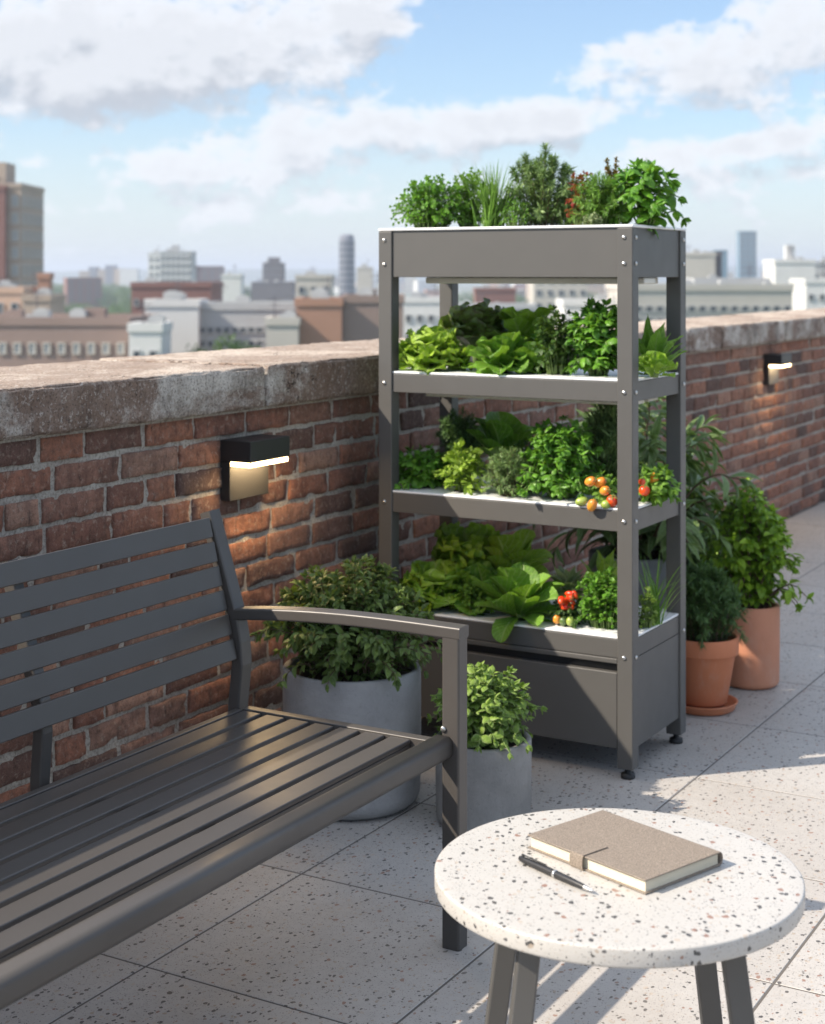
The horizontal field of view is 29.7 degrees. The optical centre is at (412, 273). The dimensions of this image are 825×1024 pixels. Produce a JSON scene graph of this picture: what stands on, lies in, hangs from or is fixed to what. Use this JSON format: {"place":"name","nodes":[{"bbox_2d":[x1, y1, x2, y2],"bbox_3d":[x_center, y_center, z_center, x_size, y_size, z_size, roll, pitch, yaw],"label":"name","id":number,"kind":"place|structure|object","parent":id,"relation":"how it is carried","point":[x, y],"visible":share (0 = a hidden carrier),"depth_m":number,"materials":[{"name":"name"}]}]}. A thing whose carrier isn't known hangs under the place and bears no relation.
{"place":"outdoors","nodes":[
{"label":"outdoors","id":0,"kind":"place"},
{"bbox_2d":[0,276,37,312],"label":"house","id":1,"kind":"structure","parent":0,"point":[11,293],"depth_m":200.00,"materials":[{"name":"beige concrete"}]},
{"bbox_2d":[0,162,44,285],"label":"apartment tower","id":2,"kind":"structure","parent":0,"point":[25,231],"depth_m":263.74,"materials":[{"name":"brown"}]},
{"bbox_2d":[21,271,65,312],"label":"house","id":3,"kind":"structure","parent":0,"point":[49,300],"depth_m":190.17,"materials":[{"name":"beige concrete"}]},
{"bbox_2d":[0,288,151,366],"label":"row building","id":4,"kind":"structure","parent":0,"point":[41,336],"depth_m":149.89,"materials":[{"name":"brown brick"}]},
{"bbox_2d":[57,342,65,353],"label":"window","id":5,"kind":"structure","parent":4,"relation":"in","point":[61,346],"depth_m":149.79,"materials":[{"name":"grey"}]},
{"bbox_2d":[221,264,244,300],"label":"white tower","id":6,"kind":"structure","parent":0,"point":[233,287],"depth_m":420.00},
{"bbox_2d":[200,283,295,350],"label":"garage building","id":7,"kind":"structure","parent":0,"point":[241,317],"depth_m":172.00,"materials":[{"name":"white concrete"}]},
{"bbox_2d":[295,270,334,297],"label":"pale building","id":8,"kind":"structure","parent":0,"point":[308,282],"depth_m":300.00,"materials":[{"name":"white concrete"}]},
{"bbox_2d":[54,282,665,306],"bbox_3d":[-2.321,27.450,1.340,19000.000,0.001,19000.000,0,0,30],"label":"ground","id":9,"kind":"structure","parent":0,"point":[466,288],"depth_m":3144.65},
{"bbox_2d":[0,185,7,281],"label":"stair tower","id":10,"kind":"structure","parent":9,"relation":"on","point":[3,230],"depth_m":258.50,"materials":[{"name":"concrete"}]},
{"bbox_2d":[36,273,53,293],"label":"roof tower","id":11,"kind":"structure","parent":9,"relation":"on","point":[45,280],"depth_m":205.00,"materials":[{"name":"orange brick"}]},
{"bbox_2d":[63,278,101,307],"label":"building","id":12,"kind":"structure","parent":9,"relation":"on","point":[82,291],"depth_m":951.02,"materials":[{"name":"grey concrete"}]},
{"bbox_2d":[97,269,105,285],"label":"block","id":13,"kind":"structure","parent":9,"relation":"on","point":[101,273],"depth_m":1900.00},
{"bbox_2d":[89,293,129,307],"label":"tree","id":14,"kind":"object","parent":9,"relation":"on","point":[105,301],"visible":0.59,"depth_m":952.97,"materials":[{"name":"green plant"}]},
{"bbox_2d":[105,265,117,285],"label":"block","id":15,"kind":"structure","parent":9,"relation":"on","point":[109,274],"depth_m":1900.00,"materials":[{"name":"concrete"}]},
{"bbox_2d":[113,268,127,285],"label":"block","id":16,"kind":"structure","parent":9,"relation":"on","point":[116,275],"depth_m":1900.00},
{"bbox_2d":[111,288,130,302],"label":"tree","id":17,"kind":"object","parent":9,"relation":"on","point":[125,295],"visible":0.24,"depth_m":1011.77,"materials":[{"name":"green plant"}]},
{"bbox_2d":[120,269,139,287],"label":"building","id":18,"kind":"structure","parent":9,"relation":"on","point":[127,276],"depth_m":1887.24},
{"bbox_2d":[127,299,172,355],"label":"shed","id":19,"kind":"structure","parent":9,"relation":"on","point":[151,335],"depth_m":145.00,"materials":[{"name":"white concrete"}]},
{"bbox_2d":[148,246,160,281],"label":"twin tower","id":20,"kind":"structure","parent":9,"relation":"on","point":[154,264],"depth_m":700.00,"materials":[{"name":"white concrete"}]},
{"bbox_2d":[144,281,207,352],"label":"white block","id":21,"kind":"structure","parent":9,"relation":"on","point":[180,311],"depth_m":170.00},
{"bbox_2d":[130,264,223,313],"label":"brick block","id":22,"kind":"structure","parent":9,"relation":"on","point":[150,288],"depth_m":230.00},
{"bbox_2d":[160,245,195,281],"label":"twin tower","id":23,"kind":"structure","parent":9,"relation":"on","point":[177,264],"depth_m":700.00,"materials":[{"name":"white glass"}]},
{"bbox_2d":[196,266,223,281],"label":"building","id":24,"kind":"structure","parent":9,"relation":"on","point":[209,273],"depth_m":1241.08,"materials":[{"name":"grey concrete"}]},
{"bbox_2d":[201,333,259,350],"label":"tree","id":25,"kind":"object","parent":9,"relation":"on","point":[236,345],"visible":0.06,"depth_m":148.79,"materials":[{"name":"green plant"}]},
{"bbox_2d":[251,280,295,300],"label":"building","id":26,"kind":"structure","parent":9,"relation":"on","point":[265,290],"depth_m":800.00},
{"bbox_2d":[262,257,284,281],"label":"stepped tower","id":27,"kind":"structure","parent":9,"relation":"on","point":[273,268],"depth_m":806.00,"materials":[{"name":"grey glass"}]},
{"bbox_2d":[264,295,300,346],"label":"house","id":28,"kind":"structure","parent":9,"relation":"on","point":[283,329],"depth_m":158.00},
{"bbox_2d":[294,276,342,344],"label":"orange block","id":29,"kind":"structure","parent":9,"relation":"on","point":[319,311],"depth_m":160.00,"materials":[{"name":"brick"}]},
{"bbox_2d":[339,234,354,296],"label":"round tower","id":30,"kind":"structure","parent":9,"relation":"on","point":[346,263],"depth_m":896.06,"materials":[{"name":"glass"}]},
{"bbox_2d":[340,272,404,341],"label":"orange block","id":31,"kind":"structure","parent":9,"relation":"on","point":[360,315],"depth_m":161.00,"materials":[{"name":"concrete"}]},
{"bbox_2d":[404,277,416,292],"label":"building","id":32,"kind":"structure","parent":9,"relation":"on","point":[408,284],"depth_m":2213.64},
{"bbox_2d":[404,283,439,337],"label":"white block","id":33,"kind":"structure","parent":9,"relation":"on","point":[421,309],"depth_m":220.00,"materials":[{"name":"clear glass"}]},
{"bbox_2d":[414,281,434,291],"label":"building","id":34,"kind":"structure","parent":9,"relation":"on","point":[420,286],"depth_m":2085.64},
{"bbox_2d":[473,284,515,302],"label":"brick block","id":35,"kind":"structure","parent":9,"relation":"on","point":[501,293],"depth_m":330.00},
{"bbox_2d":[458,299,536,311],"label":"grey block","id":36,"kind":"structure","parent":9,"relation":"on","point":[521,306],"depth_m":239.85,"materials":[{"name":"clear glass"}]},
{"bbox_2d":[556,287,616,325],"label":"white block","id":37,"kind":"structure","parent":9,"relation":"on","point":[572,305],"depth_m":200.00,"materials":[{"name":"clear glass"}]},
{"bbox_2d":[588,284,603,298],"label":"building","id":38,"kind":"structure","parent":9,"relation":"on","point":[597,288],"depth_m":1147.69,"materials":[{"name":"grey concrete"}]},
{"bbox_2d":[606,278,793,321],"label":"long building","id":39,"kind":"structure","parent":9,"relation":"on","point":[723,296],"depth_m":190.01,"materials":[{"name":"white concrete"}]},
{"bbox_2d":[686,246,715,277],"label":"cream tower","id":40,"kind":"structure","parent":9,"relation":"on","point":[699,264],"depth_m":330.00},
{"bbox_2d":[715,252,722,277],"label":"dark slab","id":41,"kind":"structure","parent":9,"relation":"on","point":[718,265],"depth_m":334.00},
{"bbox_2d":[712,250,727,277],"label":"glass tower","id":42,"kind":"structure","parent":9,"relation":"on","point":[725,264],"depth_m":900.00,"materials":[{"name":"blue"}]},
{"bbox_2d":[686,264,769,283],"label":"building","id":43,"kind":"structure","parent":9,"relation":"on","point":[712,279],"depth_m":196.91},
{"bbox_2d":[789,259,824,309],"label":"white block","id":44,"kind":"structure","parent":9,"relation":"on","point":[808,293],"depth_m":250.00,"materials":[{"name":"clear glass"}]},
{"bbox_2d":[815,255,824,277],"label":"grey block","id":45,"kind":"structure","parent":9,"relation":"on","point":[818,269],"depth_m":312.00,"materials":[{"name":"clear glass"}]},
{"bbox_2d":[357,261,372,293],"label":"cream tower","id":46,"kind":"structure","parent":0,"point":[364,275],"depth_m":600.00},
{"bbox_2d":[44,266,762,281],"bbox_3d":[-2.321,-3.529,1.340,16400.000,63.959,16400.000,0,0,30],"label":"hills","id":47,"kind":"structure","parent":0,"point":[252,275],"depth_m":5655.62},
{"bbox_2d":[0,502,824,1023],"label":"floor","id":48,"kind":"structure","parent":0,"point":[334,950],"depth_m":3.49,"materials":[{"name":"tile"}]},
{"bbox_2d":[0,509,468,1009],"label":"bench","id":49,"kind":"object","parent":48,"relation":"on","point":[242,787],"visible":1,"depth_m":3.12,"materials":[{"name":"metal"}]},
{"bbox_2d":[250,553,441,819],"bbox_3d":[-0.164,1.109,4.289,0.573,0.681,0.527,0,0,30],"label":"potted shrub","id":50,"kind":"object","parent":48,"relation":"on","point":[370,677],"visible":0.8,"depth_m":4.16,"materials":[{"name":"green plant"}]},
{"bbox_2d":[426,661,547,831],"bbox_3d":[0.201,1.236,4.119,0.319,0.429,0.314,0,0,-4],"label":"potted mint","id":51,"kind":"object","parent":48,"relation":"on","point":[499,762],"visible":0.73,"depth_m":4.03,"materials":[{"name":"concrete"}]},
{"bbox_2d":[378,224,685,779],"bbox_3d":[0.372,0.652,4.841,0.855,1.596,0.446,0,0,30],"label":"plant rack","id":52,"kind":"object","parent":48,"relation":"on","point":[621,688],"visible":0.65,"depth_m":4.63,"materials":[{"name":"grey metal"}]},
{"bbox_2d":[394,443,449,489],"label":"basil plant","id":53,"kind":"object","parent":52,"relation":"on","point":[417,473],"visible":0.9,"depth_m":4.88,"materials":[{"name":"green plant"}]},
{"bbox_2d":[389,173,471,227],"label":"oregano plant","id":54,"kind":"object","parent":52,"relation":"on","point":[431,206],"visible":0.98,"depth_m":4.86,"materials":[{"name":"green plant"}]},
{"bbox_2d":[399,325,472,374],"bbox_3d":[0.070,0.242,4.901,0.240,0.165,0.239,0,0,-25],"label":"frilly lettuce","id":55,"kind":"object","parent":52,"relation":"on","point":[426,349],"visible":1,"depth_m":4.84,"materials":[{"name":"green plant"}]},
{"bbox_2d":[399,554,473,617],"bbox_3d":[0.083,0.988,4.889,0.280,0.194,0.283,0,0,30],"label":"frilly lettuce","id":56,"kind":"object","parent":52,"relation":"on","point":[434,584],"visible":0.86,"depth_m":4.81,"materials":[{"name":"green plant"}]},
{"bbox_2d":[423,448,471,486],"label":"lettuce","id":57,"kind":"object","parent":52,"relation":"on","point":[445,463],"visible":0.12,"depth_m":4.98,"materials":[{"name":"green plant"}]},
{"bbox_2d":[429,406,494,477],"bbox_3d":[0.154,0.553,5.057,0.214,0.260,0.219,0,0,30],"label":"thyme plant","id":58,"kind":"object","parent":52,"relation":"on","point":[452,431],"visible":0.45,"depth_m":5.04,"materials":[{"name":"green plant"}]},
{"bbox_2d":[431,437,496,494],"bbox_3d":[0.159,0.592,4.824,0.194,0.171,0.173,0,0,30],"label":"lettuce","id":59,"kind":"object","parent":52,"relation":"on","point":[464,468],"visible":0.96,"depth_m":4.80,"materials":[{"name":"green plant"}]},
{"bbox_2d":[431,521,499,571],"bbox_3d":[0.187,0.928,5.040,0.264,0.232,0.285,0,0,30],"label":"frilly lettuce","id":60,"kind":"object","parent":52,"relation":"on","point":[468,543],"visible":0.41,"depth_m":5.00,"materials":[{"name":"green plant"}]},
{"bbox_2d":[450,166,487,226],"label":"marjoram plant","id":61,"kind":"object","parent":52,"relation":"on","point":[466,202],"visible":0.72,"depth_m":4.92,"materials":[{"name":"green plant"}]},
{"bbox_2d":[438,298,505,362],"bbox_3d":[0.206,0.190,5.037,0.246,0.227,0.251,0,0,-16],"label":"red lettuce","id":62,"kind":"object","parent":52,"relation":"on","point":[472,324],"visible":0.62,"depth_m":4.96,"materials":[{"name":"green plant"}]},
{"bbox_2d":[455,575,495,616],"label":"parsley plant","id":63,"kind":"object","parent":52,"relation":"on","point":[469,592],"visible":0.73,"depth_m":4.76,"materials":[{"name":"green plant"}]},
{"bbox_2d":[453,559,500,615],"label":"green lettuce","id":64,"kind":"object","parent":52,"relation":"on","point":[482,571],"visible":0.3,"depth_m":4.80,"materials":[{"name":"green plant"}]},
{"bbox_2d":[459,161,526,226],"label":"chive plant","id":65,"kind":"object","parent":52,"relation":"on","point":[490,207],"visible":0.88,"depth_m":4.77,"materials":[{"name":"green plant"}]},
{"bbox_2d":[461,331,541,375],"bbox_3d":[0.282,0.250,4.772,0.222,0.157,0.256,0,0,-24],"label":"romaine lettuce","id":66,"kind":"object","parent":52,"relation":"on","point":[496,354],"visible":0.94,"depth_m":4.73,"materials":[{"name":"green plant"}]},
{"bbox_2d":[465,411,542,463],"bbox_3d":[0.289,0.560,4.978,0.218,0.228,0.252,0,0,-18],"label":"pak choi","id":67,"kind":"object","parent":52,"relation":"on","point":[497,431],"visible":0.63,"depth_m":4.94,"materials":[{"name":"green plant"}]},
{"bbox_2d":[480,445,533,497],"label":"rosemary plant","id":68,"kind":"object","parent":52,"relation":"on","point":[504,481],"visible":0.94,"depth_m":4.71,"materials":[{"name":"green plant"}]},
{"bbox_2d":[498,197,534,225],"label":"thyme plant","id":69,"kind":"object","parent":52,"relation":"on","point":[514,220],"visible":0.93,"depth_m":4.72,"materials":[{"name":"green plant"}]},
{"bbox_2d":[483,529,552,574],"bbox_3d":[0.316,0.924,4.984,0.232,0.239,0.235,0,0,-20],"label":"pak choi","id":70,"kind":"object","parent":52,"relation":"on","point":[506,550],"visible":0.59,"depth_m":4.92,"materials":[{"name":"green plant"}]},
{"bbox_2d":[470,562,566,642],"bbox_3d":[0.322,0.987,4.718,0.316,0.222,0.304,0,0,30],"label":"butter lettuce","id":71,"kind":"object","parent":52,"relation":"on","point":[524,595],"visible":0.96,"depth_m":4.66,"materials":[{"name":"green plant"}]},
{"bbox_2d":[485,304,553,346],"bbox_3d":[0.357,0.199,4.932,0.240,0.207,0.263,0,0,30],"label":"broad lettuce","id":72,"kind":"object","parent":52,"relation":"on","point":[524,322],"visible":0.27,"depth_m":4.89,"materials":[{"name":"green plant"}]},
{"bbox_2d":[511,440,543,490],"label":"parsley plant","id":73,"kind":"object","parent":52,"relation":"on","point":[517,445],"visible":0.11,"depth_m":4.85,"materials":[{"name":"green plant"}]},
{"bbox_2d":[498,142,580,225],"bbox_3d":[0.406,-0.273,4.810,0.259,0.278,0.250,0,0,30],"label":"rosemary plant","id":74,"kind":"object","parent":52,"relation":"on","point":[540,179],"visible":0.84,"depth_m":4.77,"materials":[{"name":"green plant"}]},
{"bbox_2d":[511,341,569,373],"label":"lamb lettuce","id":75,"kind":"object","parent":52,"relation":"on","point":[532,356],"visible":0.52,"depth_m":4.72,"materials":[{"name":"green plant"}]},
{"bbox_2d":[530,305,579,374],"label":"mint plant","id":76,"kind":"object","parent":52,"relation":"on","point":[554,348],"visible":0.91,"depth_m":4.66,"materials":[{"name":"green plant"}]},
{"bbox_2d":[514,415,610,499],"bbox_3d":[0.442,0.565,4.687,0.303,0.276,0.284,0,0,-14],"label":"basil plant","id":77,"kind":"object","parent":52,"relation":"on","point":[560,475],"visible":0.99,"depth_m":4.64,"materials":[{"name":"green plant"}]},
{"bbox_2d":[549,176,575,225],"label":"savory plant","id":78,"kind":"object","parent":52,"relation":"on","point":[565,221],"visible":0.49,"depth_m":4.75,"materials":[{"name":"green plant"}]},
{"bbox_2d":[547,589,590,628],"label":"plant","id":79,"kind":"object","parent":52,"relation":"on","point":[566,605],"visible":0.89,"depth_m":4.61,"materials":[{"name":"red plant"}]},
{"bbox_2d":[551,565,589,594],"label":"sage plant","id":80,"kind":"object","parent":52,"relation":"on","point":[570,578],"visible":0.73,"depth_m":4.79,"materials":[{"name":"green plant"}]},
{"bbox_2d":[564,170,592,224],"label":"red leaf herb","id":81,"kind":"object","parent":52,"relation":"on","point":[576,208],"visible":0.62,"depth_m":4.64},
{"bbox_2d":[560,297,616,376],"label":"basil plant","id":82,"kind":"object","parent":52,"relation":"on","point":[595,346],"visible":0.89,"depth_m":4.60,"materials":[{"name":"green plant"}]},
{"bbox_2d":[582,211,602,224],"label":"trailing herb","id":83,"kind":"object","parent":52,"relation":"on","point":[591,218],"visible":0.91,"depth_m":4.55,"materials":[{"name":"green plant"}]},
{"bbox_2d":[575,469,616,511],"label":"tomato plant","id":84,"kind":"object","parent":52,"relation":"on","point":[604,494],"visible":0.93,"depth_m":4.52,"materials":[{"name":"orange plant"}]},
{"bbox_2d":[580,548,616,581],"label":"sorrel plant","id":85,"kind":"object","parent":52,"relation":"on","point":[602,563],"visible":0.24,"depth_m":4.79,"materials":[{"name":"green plant"}]},
{"bbox_2d":[567,171,633,224],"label":"dill plant","id":86,"kind":"object","parent":52,"relation":"on","point":[604,204],"visible":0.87,"depth_m":4.58,"materials":[{"name":"green plant"}]},
{"bbox_2d":[575,566,638,629],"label":"cress plant","id":87,"kind":"object","parent":52,"relation":"on","point":[603,612],"visible":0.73,"depth_m":4.57,"materials":[{"name":"green plant"}]},
{"bbox_2d":[601,156,624,223],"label":"flowering herb","id":88,"kind":"object","parent":52,"relation":"on","point":[609,170],"visible":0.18,"depth_m":4.79,"materials":[{"name":"green plant"}]},
{"bbox_2d":[638,584,657,628],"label":"parsley plant","id":89,"kind":"object","parent":52,"relation":"on","point":[646,618],"visible":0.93,"depth_m":4.59,"materials":[{"name":"green plant"}]},
{"bbox_2d":[608,157,691,238],"bbox_3d":[0.684,-0.226,4.604,0.247,0.246,0.254,0,0,30],"label":"basil plant","id":90,"kind":"object","parent":52,"relation":"on","point":[649,180],"visible":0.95,"depth_m":4.58,"materials":[{"name":"green plant"}]},
{"bbox_2d":[610,552,692,625],"bbox_3d":[0.692,0.932,4.666,0.277,0.224,0.261,0,0,0],"label":"spring onion plant","id":91,"kind":"object","parent":52,"relation":"on","point":[655,592],"visible":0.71,"depth_m":4.62,"materials":[{"name":"green plant"}]},
{"bbox_2d":[638,351,677,377],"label":"lettuce","id":92,"kind":"object","parent":52,"relation":"on","point":[652,364],"visible":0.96,"depth_m":4.54,"materials":[{"name":"green plant"}]},
{"bbox_2d":[638,462,682,506],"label":"tomato plant","id":93,"kind":"object","parent":52,"relation":"on","point":[655,487],"visible":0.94,"depth_m":4.58,"materials":[{"name":"green plant"}]},
{"bbox_2d":[638,314,687,371],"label":"sorrel plant","id":94,"kind":"object","parent":52,"relation":"on","point":[650,340],"visible":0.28,"depth_m":4.66,"materials":[{"name":"green plant"}]},
{"bbox_2d":[434,808,804,1023],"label":"side table","id":95,"kind":"object","parent":48,"relation":"on","point":[738,904],"visible":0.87,"depth_m":2.35,"materials":[{"name":"stone"}]},
{"bbox_2d":[518,854,593,891],"bbox_3d":[0.225,0.943,2.444,0.013,0.015,0.171,0,0,-37],"label":"pen","id":96,"kind":"object","parent":95,"relation":"on","point":[544,868],"visible":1,"depth_m":2.44,"materials":[{"name":"metal"}]},
{"bbox_2d":[528,810,722,894],"bbox_3d":[0.343,0.937,2.533,0.193,0.025,0.256,0,0,-40],"label":"notebook","id":97,"kind":"object","parent":95,"relation":"on","point":[635,856],"visible":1,"depth_m":2.50,"materials":[{"name":"leather"}]},
{"bbox_2d":[520,396,763,608],"bbox_3d":[0.807,0.893,5.554,0.861,1.114,0.887,0,0,30],"label":"potted long leaf plant","id":98,"kind":"object","parent":48,"relation":"on","point":[651,542],"visible":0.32,"depth_m":5.42,"materials":[{"name":"plant"}]},
{"bbox_2d":[686,471,731,572],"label":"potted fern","id":99,"kind":"object","parent":48,"relation":"on","point":[702,531],"visible":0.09,"depth_m":5.96,"materials":[{"name":"green plant"}]},
{"bbox_2d":[686,694,737,715],"bbox_3d":[0.970,1.434,5.190,0.230,0.030,0.230,0,0,30],"label":"plant saucer","id":100,"kind":"object","parent":48,"relation":"on","point":[729,706],"visible":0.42,"depth_m":5.10,"materials":[{"name":"ceramic"}]},
{"bbox_2d":[665,559,750,706],"bbox_3d":[0.970,1.182,5.193,0.310,0.488,0.292,0,0,30],"label":"potted rosemary","id":101,"kind":"object","parent":100,"relation":"on","point":[712,644],"visible":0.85,"depth_m":5.11,"materials":[{"name":"plant"}]},
{"bbox_2d":[696,477,813,689],"bbox_3d":[1.204,1.084,5.500,0.401,0.733,0.372,0,0,-9],"label":"potted lemon","id":102,"kind":"object","parent":48,"relation":"on","point":[755,562],"visible":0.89,"depth_m":5.42,"materials":[{"name":"plant"}]},
{"bbox_2d":[0,0,824,271],"label":"sky","id":103,"kind":"structure","parent":0,"point":[241,133],"materials":[{"name":"blue"}]},
{"bbox_2d":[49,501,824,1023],"bbox_3d":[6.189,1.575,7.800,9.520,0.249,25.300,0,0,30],"label":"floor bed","id":104,"kind":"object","parent":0,"point":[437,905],"depth_m":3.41,"materials":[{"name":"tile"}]},
{"bbox_2d":[0,308,824,802],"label":"brick wall","id":105,"kind":"structure","parent":104,"relation":"on","point":[100,450],"depth_m":4.60,"materials":[{"name":"brick"}]},
{"bbox_2d":[220,434,289,501],"bbox_3d":[-0.453,0.558,4.476,0.108,0.173,0.194,0,0,30],"label":"wall lamp","id":106,"kind":"object","parent":105,"relation":"attached to","point":[246,461],"visible":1,"depth_m":4.43,"materials":[{"name":"metal"}]},
{"bbox_2d":[763,353,791,384],"bbox_3d":[2.080,0.541,8.862,0.108,0.173,0.194,0,0,30],"label":"wall lamp","id":107,"kind":"object","parent":105,"relation":"attached to","point":[773,363],"visible":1,"depth_m":8.80,"materials":[{"name":"metal"}]},
{"bbox_2d":[530,284,587,326],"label":"building","id":108,"kind":"structure","parent":0,"point":[543,295],"depth_m":380.00,"materials":[{"name":"white concrete"}]},
{"bbox_2d":[578,404,643,486],"bbox_3d":[0.603,0.508,4.805,0.231,0.333,0.242,0,0,30],"label":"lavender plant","id":109,"kind":"object","parent":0,"point":[603,424],"visible":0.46,"depth_m":4.76,"materials":[{"name":"green plant"}]},
{"bbox_2d":[736,231,756,277],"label":"glass tower","id":110,"kind":"structure","parent":0,"point":[746,248],"depth_m":1200.00,"materials":[{"name":"blue"}]},
{"bbox_2d":[762,244,815,283],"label":"white tower","id":111,"kind":"structure","parent":0,"point":[784,270],"depth_m":300.00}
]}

